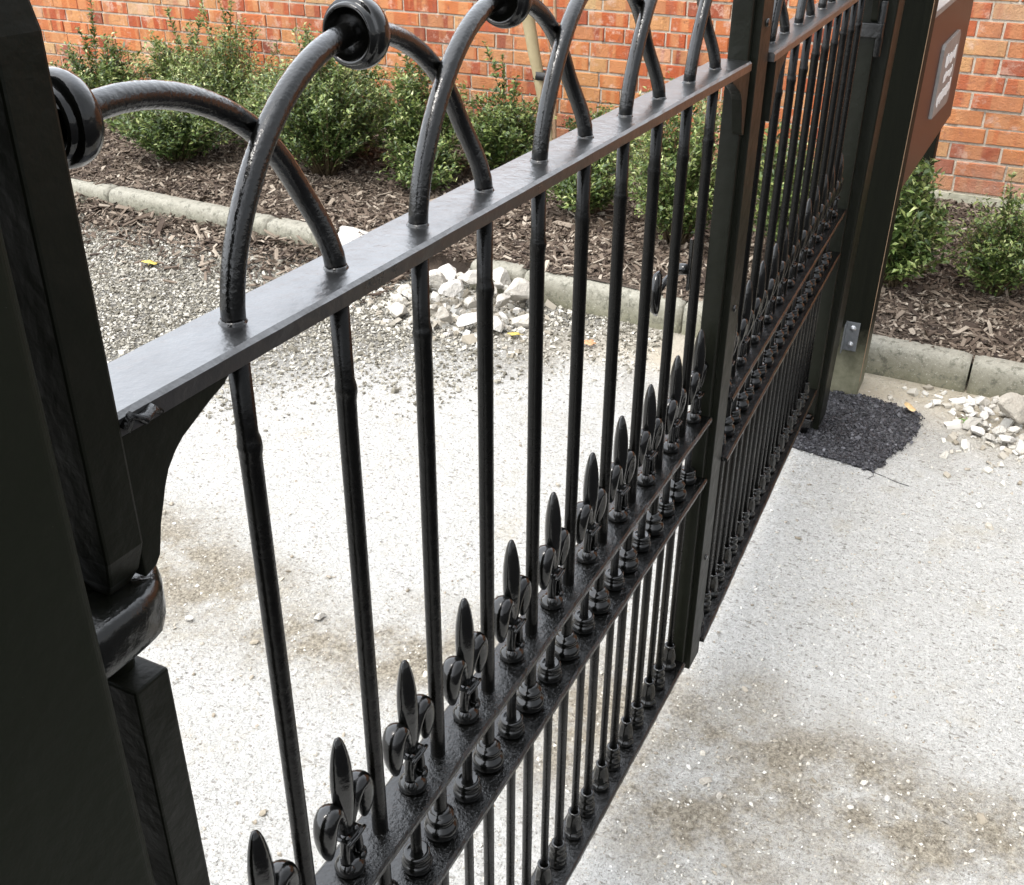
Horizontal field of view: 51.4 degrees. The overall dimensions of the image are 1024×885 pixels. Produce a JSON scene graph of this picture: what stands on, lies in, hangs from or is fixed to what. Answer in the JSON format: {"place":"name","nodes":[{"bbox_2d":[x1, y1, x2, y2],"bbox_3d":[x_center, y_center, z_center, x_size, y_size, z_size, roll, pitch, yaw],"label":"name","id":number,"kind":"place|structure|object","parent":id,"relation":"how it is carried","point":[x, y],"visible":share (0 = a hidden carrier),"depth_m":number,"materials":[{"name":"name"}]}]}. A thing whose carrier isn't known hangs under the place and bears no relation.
{"place":"outdoors","nodes":[
{"label":"outdoors","id":0,"kind":"place"},
{"bbox_2d":[76,204,662,434],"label":"gravel","id":1,"kind":"structure","parent":0,"point":[99,279],"depth_m":4.20,"materials":[{"name":"grey gravel"}]},
{"bbox_2d":[141,260,157,264],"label":"fallen leaf","id":2,"kind":"object","parent":1,"relation":"on","point":[150,262],"visible":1,"depth_m":4.76,"materials":[{"name":"yellow plant"}]},
{"bbox_2d":[456,312,476,326],"bbox_3d":[-0.159,-0.473,4.107,0.131,0.056,0.077,-16,28,-17],"label":"rock","id":3,"kind":"object","parent":1,"relation":"on","point":[467,319],"visible":0.82,"depth_m":4.08,"materials":[{"name":"stone"}]},
{"bbox_2d":[459,308,465,313],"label":"rock","id":4,"kind":"object","parent":3,"relation":"on","point":[463,311],"visible":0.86,"depth_m":4.12,"materials":[{"name":"stone"}]},
{"bbox_2d":[69,111,1023,363],"bbox_3d":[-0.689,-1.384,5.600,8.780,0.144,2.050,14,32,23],"label":"bark mulch","id":5,"kind":"object","parent":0,"point":[390,211],"visible":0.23,"depth_m":4.91,"materials":[{"name":"brown wood"}]},
{"bbox_2d":[48,0,157,89],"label":"shrub","id":6,"kind":"object","parent":5,"relation":"on","point":[109,71],"visible":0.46,"depth_m":6.65,"materials":[{"name":"green plant"}]},
{"bbox_2d":[104,63,240,163],"bbox_3d":[-1.839,-1.787,5.784,0.790,0.533,0.804,14,32,23],"label":"shrub","id":7,"kind":"object","parent":5,"relation":"on","point":[172,135],"visible":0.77,"depth_m":5.70,"materials":[{"name":"green plant"}]},
{"bbox_2d":[122,2,224,87],"bbox_3d":[-2.068,-2.416,6.700,0.685,0.680,0.669,14,32,23],"label":"shrub","id":8,"kind":"object","parent":5,"relation":"on","point":[162,63],"visible":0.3,"depth_m":6.67,"materials":[{"name":"green plant"}]},
{"bbox_2d":[161,0,292,131],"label":"shrub","id":9,"kind":"object","parent":5,"relation":"on","point":[232,78],"visible":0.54,"depth_m":6.20,"materials":[{"name":"green plant"}]},
{"bbox_2d":[217,68,308,153],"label":"shrub","id":10,"kind":"object","parent":5,"relation":"on","point":[236,141],"visible":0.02,"depth_m":5.93,"materials":[{"name":"green plant"}]},
{"bbox_2d":[237,22,400,176],"bbox_3d":[-1.020,-1.792,5.543,0.846,0.785,0.878,14,32,23],"label":"shrub","id":11,"kind":"object","parent":5,"relation":"on","point":[324,125],"visible":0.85,"depth_m":5.45,"materials":[{"name":"green plant"}]},
{"bbox_2d":[338,226,367,244],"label":"rock","id":12,"kind":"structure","parent":5,"relation":"on","point":[346,234],"depth_m":4.83,"materials":[{"name":"stone"}]},
{"bbox_2d":[321,22,400,158],"bbox_3d":[-0.922,-1.947,5.895,0.693,0.731,0.723,8,30,13],"label":"shrub","id":13,"kind":"object","parent":5,"relation":"on","point":[377,67],"visible":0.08,"depth_m":5.85,"materials":[{"name":"green plant"}]},
{"bbox_2d":[375,130,465,189],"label":"shrub","id":14,"kind":"object","parent":5,"relation":"on","point":[404,168],"visible":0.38,"depth_m":5.42,"materials":[{"name":"green plant"}]},
{"bbox_2d":[361,52,480,164],"bbox_3d":[-0.474,-1.756,5.542,0.641,0.745,0.671,-5,30,-10],"label":"shrub","id":15,"kind":"object","parent":5,"relation":"on","point":[407,114],"visible":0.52,"depth_m":5.47,"materials":[{"name":"green plant"}]},
{"bbox_2d":[447,40,556,169],"bbox_3d":[-0.043,-1.735,5.550,0.622,0.671,0.666,14,32,23],"label":"shrub","id":16,"kind":"object","parent":5,"relation":"on","point":[505,132],"visible":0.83,"depth_m":5.50,"materials":[{"name":"green plant"}]},
{"bbox_2d":[522,14,551,140],"bbox_3d":[0.137,-1.833,5.451,0.264,0.943,0.070,14,32,23],"label":"tree stake","id":17,"kind":"object","parent":5,"relation":"on","point":[530,34],"visible":0.4,"depth_m":5.36,"materials":[{"name":"beige wood"}]},
{"bbox_2d":[545,0,556,139],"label":"wooden stake","id":18,"kind":"object","parent":5,"relation":"on","point":[554,126],"visible":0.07,"depth_m":5.47,"materials":[{"name":"beige wood"}]},
{"bbox_2d":[533,70,545,80],"bbox_3d":[0.165,-1.869,5.415,0.128,0.040,0.068,14,32,23],"label":"tree tie","id":19,"kind":"object","parent":18,"relation":"attached to","point":[540,76],"visible":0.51,"depth_m":5.39,"materials":[{"name":"black rubber"}]},
{"bbox_2d":[546,150,638,214],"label":"shrub","id":20,"kind":"object","parent":5,"relation":"on","point":[602,189],"visible":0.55,"depth_m":4.86,"materials":[{"name":"green plant"}]},
{"bbox_2d":[562,101,646,168],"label":"shrub","id":21,"kind":"object","parent":5,"relation":"on","point":[601,112],"visible":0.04,"depth_m":5.61,"materials":[{"name":"green plant"}]},
{"bbox_2d":[612,71,723,244],"bbox_3d":[0.703,-1.195,4.504,0.549,0.743,0.614,-25,38,-37],"label":"shrub","id":22,"kind":"object","parent":5,"relation":"on","point":[666,190],"visible":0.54,"depth_m":4.45,"materials":[{"name":"green plant"}]},
{"bbox_2d":[758,119,798,191],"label":"shrub","id":23,"kind":"object","parent":5,"relation":"on","point":[763,153],"visible":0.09,"depth_m":5.19,"materials":[{"name":"green plant"}]},
{"bbox_2d":[753,125,816,243],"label":"shrub","id":24,"kind":"object","parent":5,"relation":"on","point":[770,195],"visible":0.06,"depth_m":4.33,"materials":[{"name":"green plant"}]},
{"bbox_2d":[884,157,964,287],"bbox_3d":[1.531,-0.862,4.148,0.449,0.542,0.447,14,32,23],"label":"shrub","id":25,"kind":"object","parent":5,"relation":"on","point":[916,226],"visible":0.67,"depth_m":4.09,"materials":[{"name":"green plant"}]},
{"bbox_2d":[940,171,1023,296],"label":"shrub","id":26,"kind":"object","parent":5,"relation":"on","point":[998,264],"visible":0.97,"depth_m":4.10,"materials":[{"name":"green plant"}]},
{"bbox_2d":[78,213,1023,884],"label":"driveway","id":27,"kind":"structure","parent":0,"point":[934,859],"depth_m":2.54,"materials":[{"name":"grey concrete"}]},
{"bbox_2d":[0,226,154,884],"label":"gate post","id":28,"kind":"object","parent":27,"relation":"on","point":[69,814],"visible":1,"depth_m":0.56,"materials":[{"name":"metal"}]},
{"bbox_2d":[0,0,773,884],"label":"iron gate","id":29,"kind":"structure","parent":28,"relation":"attached to","point":[118,428],"depth_m":1.05,"materials":[{"name":"black metal"}]},
{"bbox_2d":[185,615,193,620],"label":"rock","id":30,"kind":"object","parent":27,"relation":"on","point":[189,617],"visible":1,"depth_m":2.58,"materials":[{"name":"stone"}]},
{"bbox_2d":[74,191,410,307],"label":"spilled mulch","id":31,"kind":"object","parent":27,"relation":"on","point":[208,234],"visible":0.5,"depth_m":5.02,"materials":[{"name":"brown plant"}]},
{"bbox_2d":[314,613,325,619],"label":"rock","id":32,"kind":"object","parent":27,"relation":"on","point":[319,616],"visible":1,"depth_m":2.58,"materials":[{"name":"stone"}]},
{"bbox_2d":[392,293,402,303],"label":"rock","id":33,"kind":"object","parent":27,"relation":"on","point":[396,297],"visible":0.71,"depth_m":4.35,"materials":[{"name":"stone"}]},
{"bbox_2d":[391,304,407,317],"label":"rock","id":34,"kind":"object","parent":27,"relation":"on","point":[399,310],"visible":0.99,"depth_m":4.22,"materials":[{"name":"stone"}]},
{"bbox_2d":[399,297,407,304],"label":"rock","id":35,"kind":"object","parent":27,"relation":"on","point":[404,300],"visible":0.98,"depth_m":4.31,"materials":[{"name":"stone"}]},
{"bbox_2d":[407,316,412,323],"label":"rock","id":36,"kind":"object","parent":27,"relation":"on","point":[410,319],"visible":0.55,"depth_m":4.17,"materials":[{"name":"stone"}]},
{"bbox_2d":[493,315,504,331],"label":"rock","id":37,"kind":"object","parent":27,"relation":"on","point":[498,325],"visible":0.66,"depth_m":4.09,"materials":[{"name":"stone"}]},
{"bbox_2d":[503,277,528,300],"bbox_3d":[0.032,-0.610,4.260,0.121,0.097,0.097,-16,33,-26],"label":"rock","id":38,"kind":"object","parent":27,"relation":"on","point":[517,289],"visible":0.84,"depth_m":4.23,"materials":[{"name":"stone"}]},
{"bbox_2d":[83,221,1023,884],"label":"limestone grit","id":39,"kind":"object","parent":27,"relation":"on","point":[215,859],"visible":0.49,"depth_m":2.63,"materials":[{"name":"grey gravel"}]},
{"bbox_2d":[109,234,1023,884],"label":"loose pebbles","id":40,"kind":"object","parent":27,"relation":"on","point":[981,818],"visible":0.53,"depth_m":2.38,"materials":[{"name":"stone"}]},
{"bbox_2d":[584,339,596,344],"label":"fallen leaf","id":41,"kind":"object","parent":27,"relation":"on","point":[590,342],"visible":0.93,"depth_m":4.02,"materials":[{"name":"beige plant"}]},
{"bbox_2d":[349,280,1023,508],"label":"rubble crumbs","id":42,"kind":"object","parent":27,"relation":"on","point":[468,337],"visible":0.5,"depth_m":4.02,"materials":[{"name":"stone"}]},
{"bbox_2d":[390,302,399,311],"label":"rock","id":43,"kind":"object","parent":42,"relation":"on","point":[394,305],"visible":0.55,"depth_m":4.29,"materials":[{"name":"stone"}]},
{"bbox_2d":[397,284,411,293],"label":"rock","id":44,"kind":"object","parent":42,"relation":"on","point":[402,288],"visible":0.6,"depth_m":4.41,"materials":[{"name":"stone"}]},
{"bbox_2d":[430,304,437,311],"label":"rock","id":45,"kind":"object","parent":42,"relation":"on","point":[433,307],"visible":0.77,"depth_m":4.17,"materials":[{"name":"stone"}]},
{"bbox_2d":[431,291,440,301],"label":"rock","id":46,"kind":"object","parent":42,"relation":"on","point":[435,296],"visible":1,"depth_m":4.20,"materials":[{"name":"stone"}]},
{"bbox_2d":[438,278,463,296],"bbox_3d":[-0.238,-0.611,4.203,0.104,0.069,0.121,-40,11,3],"label":"rock","id":47,"kind":"object","parent":46,"relation":"on","point":[455,287],"visible":1,"depth_m":4.17,"materials":[{"name":"stone"}]},
{"bbox_2d":[460,269,476,283],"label":"rock","id":48,"kind":"object","parent":47,"relation":"on","point":[469,277],"visible":0.53,"depth_m":4.23,"materials":[{"name":"stone"}]},
{"bbox_2d":[429,271,446,289],"bbox_3d":[-0.300,-0.648,4.264,0.073,0.078,0.072,2,29,2],"label":"rock","id":49,"kind":"object","parent":42,"relation":"on","point":[437,279],"visible":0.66,"depth_m":4.24,"materials":[{"name":"stone"}]},
{"bbox_2d":[435,306,452,322],"bbox_3d":[-0.265,-0.495,4.122,0.068,0.056,0.087,14,-8,34],"label":"rock","id":50,"kind":"object","parent":42,"relation":"on","point":[443,313],"visible":1,"depth_m":4.09,"materials":[{"name":"stone"}]},
{"bbox_2d":[438,264,455,280],"bbox_3d":[-0.265,-0.690,4.355,0.097,0.055,0.083,-1,53,26],"label":"rock","id":51,"kind":"object","parent":42,"relation":"on","point":[448,271],"visible":0.65,"depth_m":4.33,"materials":[{"name":"stone"}]},
{"bbox_2d":[464,297,475,307],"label":"rock","id":52,"kind":"object","parent":42,"relation":"on","point":[469,302],"visible":0.94,"depth_m":4.13,"materials":[{"name":"stone"}]},
{"bbox_2d":[495,293,510,308],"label":"rock","id":53,"kind":"object","parent":42,"relation":"on","point":[502,299],"visible":1,"depth_m":4.18,"materials":[{"name":"stone"}]},
{"bbox_2d":[499,312,508,321],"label":"rock","id":54,"kind":"object","parent":42,"relation":"on","point":[503,316],"visible":1,"depth_m":4.15,"materials":[{"name":"stone"}]},
{"bbox_2d":[512,313,528,328],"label":"rock","id":55,"kind":"object","parent":42,"relation":"on","point":[521,320],"visible":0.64,"depth_m":4.14,"materials":[{"name":"stone"}]},
{"bbox_2d":[969,412,977,416],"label":"rock","id":56,"kind":"object","parent":42,"relation":"on","point":[972,414],"visible":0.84,"depth_m":3.49,"materials":[{"name":"stone"}]},
{"bbox_2d":[979,411,988,419],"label":"rock","id":57,"kind":"object","parent":42,"relation":"on","point":[984,415],"visible":0.98,"depth_m":3.46,"materials":[{"name":"stone"}]},
{"bbox_2d":[982,421,989,427],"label":"rock","id":58,"kind":"object","parent":42,"relation":"on","point":[985,424],"visible":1,"depth_m":3.42,"materials":[{"name":"stone"}]},
{"bbox_2d":[985,434,994,440],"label":"rock","id":59,"kind":"object","parent":42,"relation":"on","point":[990,437],"visible":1,"depth_m":3.38,"materials":[{"name":"stone"}]},
{"bbox_2d":[989,404,996,408],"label":"rock","id":60,"kind":"object","parent":42,"relation":"on","point":[992,406],"visible":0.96,"depth_m":3.51,"materials":[{"name":"stone"}]},
{"bbox_2d":[1014,439,1023,455],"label":"rock","id":61,"kind":"object","parent":42,"relation":"on","point":[1019,446],"visible":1,"depth_m":3.31,"materials":[{"name":"stone"}]},
{"bbox_2d":[699,777,711,784],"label":"rock","id":62,"kind":"object","parent":27,"relation":"on","point":[704,780],"visible":1,"depth_m":2.13,"materials":[{"name":"stone"}]},
{"bbox_2d":[716,792,722,798],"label":"rock","id":63,"kind":"object","parent":27,"relation":"on","point":[719,795],"visible":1,"depth_m":2.10,"materials":[{"name":"stone"}]},
{"bbox_2d":[793,394,918,471],"bbox_3d":[1.028,-0.068,3.490,0.565,0.006,0.509,14,32,23],"label":"asphalt patch","id":64,"kind":"object","parent":27,"relation":"on","point":[843,426],"visible":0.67,"depth_m":3.43,"materials":[{"name":"black asphalt"}]},
{"bbox_2d":[810,0,904,429],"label":"gate post","id":65,"kind":"object","parent":64,"relation":"on","point":[882,65],"visible":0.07,"depth_m":3.06,"materials":[{"name":"black metal"}]},
{"bbox_2d":[700,0,888,641],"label":"iron gate","id":66,"kind":"structure","parent":65,"relation":"attached to","point":[787,295],"depth_m":2.45,"materials":[{"name":"black metal"}]},
{"bbox_2d":[793,390,924,472],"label":"asphalt crumbs","id":67,"kind":"object","parent":27,"relation":"on","point":[901,415],"visible":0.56,"depth_m":3.42,"materials":[{"name":"black asphalt"}]},
{"bbox_2d":[904,402,915,410],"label":"fallen leaf","id":68,"kind":"object","parent":67,"relation":"on","point":[909,406],"visible":1,"depth_m":3.54,"materials":[{"name":"yellow plant"}]},
{"bbox_2d":[830,0,938,394],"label":"timber post","id":69,"kind":"object","parent":27,"relation":"on","point":[901,107],"visible":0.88,"depth_m":3.34,"materials":[{"name":"wood"}]},
{"bbox_2d":[901,0,973,190],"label":"notice board","id":70,"kind":"object","parent":69,"relation":"attached to","point":[943,65],"visible":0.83,"depth_m":3.79,"materials":[{"name":"brown"}]},
{"bbox_2d":[963,406,973,412],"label":"rock","id":71,"kind":"object","parent":27,"relation":"on","point":[968,409],"visible":1,"depth_m":3.53,"materials":[{"name":"stone"}]},
{"bbox_2d":[962,417,982,429],"bbox_3d":[1.494,-0.066,3.458,0.062,0.048,0.042,-9,30,-16],"label":"rock","id":72,"kind":"object","parent":27,"relation":"on","point":[969,422],"visible":0.99,"depth_m":3.44,"materials":[{"name":"stone"}]},
{"bbox_2d":[970,425,984,435],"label":"rock","id":73,"kind":"object","parent":27,"relation":"on","point":[977,430],"visible":1,"depth_m":3.41,"materials":[{"name":"stone"}]},
{"bbox_2d":[974,396,984,403],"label":"rock","id":74,"kind":"object","parent":27,"relation":"on","point":[978,399],"visible":0.59,"depth_m":3.60,"materials":[{"name":"stone"}]},
{"bbox_2d":[979,398,990,405],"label":"rock","id":75,"kind":"object","parent":27,"relation":"on","point":[985,402],"visible":0.99,"depth_m":3.55,"materials":[{"name":"stone"}]},
{"bbox_2d":[984,406,994,414],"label":"rock","id":76,"kind":"object","parent":27,"relation":"on","point":[990,411],"visible":1,"depth_m":3.48,"materials":[{"name":"stone"}]},
{"bbox_2d":[992,426,1005,433],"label":"rock","id":77,"kind":"object","parent":27,"relation":"on","point":[998,429],"visible":1,"depth_m":3.39,"materials":[{"name":"stone"}]},
{"bbox_2d":[998,434,1016,442],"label":"rock","id":78,"kind":"object","parent":27,"relation":"on","point":[1007,438],"visible":1,"depth_m":3.34,"materials":[{"name":"stone"}]},
{"bbox_2d":[998,392,1023,422],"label":"rock","id":79,"kind":"object","parent":27,"relation":"on","point":[1010,404],"visible":1,"depth_m":3.39,"materials":[{"name":"stone"}]},
{"bbox_2d":[1007,426,1020,432],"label":"rock","id":80,"kind":"object","parent":27,"relation":"on","point":[1014,429],"visible":1,"depth_m":3.36,"materials":[{"name":"stone"}]},
{"bbox_2d":[1018,434,1023,440],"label":"rock","id":81,"kind":"object","parent":27,"relation":"on","point":[1021,437],"visible":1,"depth_m":3.33,"materials":[{"name":"stone"}]},
{"label":"ground","id":82,"kind":"structure","parent":0,"visible":0},
{"bbox_2d":[30,0,1023,209],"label":"brick wall","id":83,"kind":"structure","parent":82,"relation":"on","point":[980,152],"depth_m":5.83,"materials":[{"name":"brick"}]},
{"bbox_2d":[71,177,1023,397],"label":"kerb","id":84,"kind":"structure","parent":82,"relation":"on","point":[927,364],"depth_m":4.18,"materials":[{"name":"concrete"}]},
{"bbox_2d":[493,267,511,285],"bbox_3d":[-0.043,-0.673,4.378,0.082,0.091,0.147,-11,31,-20],"label":"rock","id":85,"kind":"object","parent":84,"relation":"on","point":[501,275],"visible":0.66,"depth_m":4.35,"materials":[{"name":"stone"}]},
{"bbox_2d":[494,282,503,288],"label":"rock","id":86,"kind":"object","parent":85,"relation":"on","point":[498,285],"visible":0.69,"depth_m":4.28,"materials":[{"name":"stone"}]}
]}

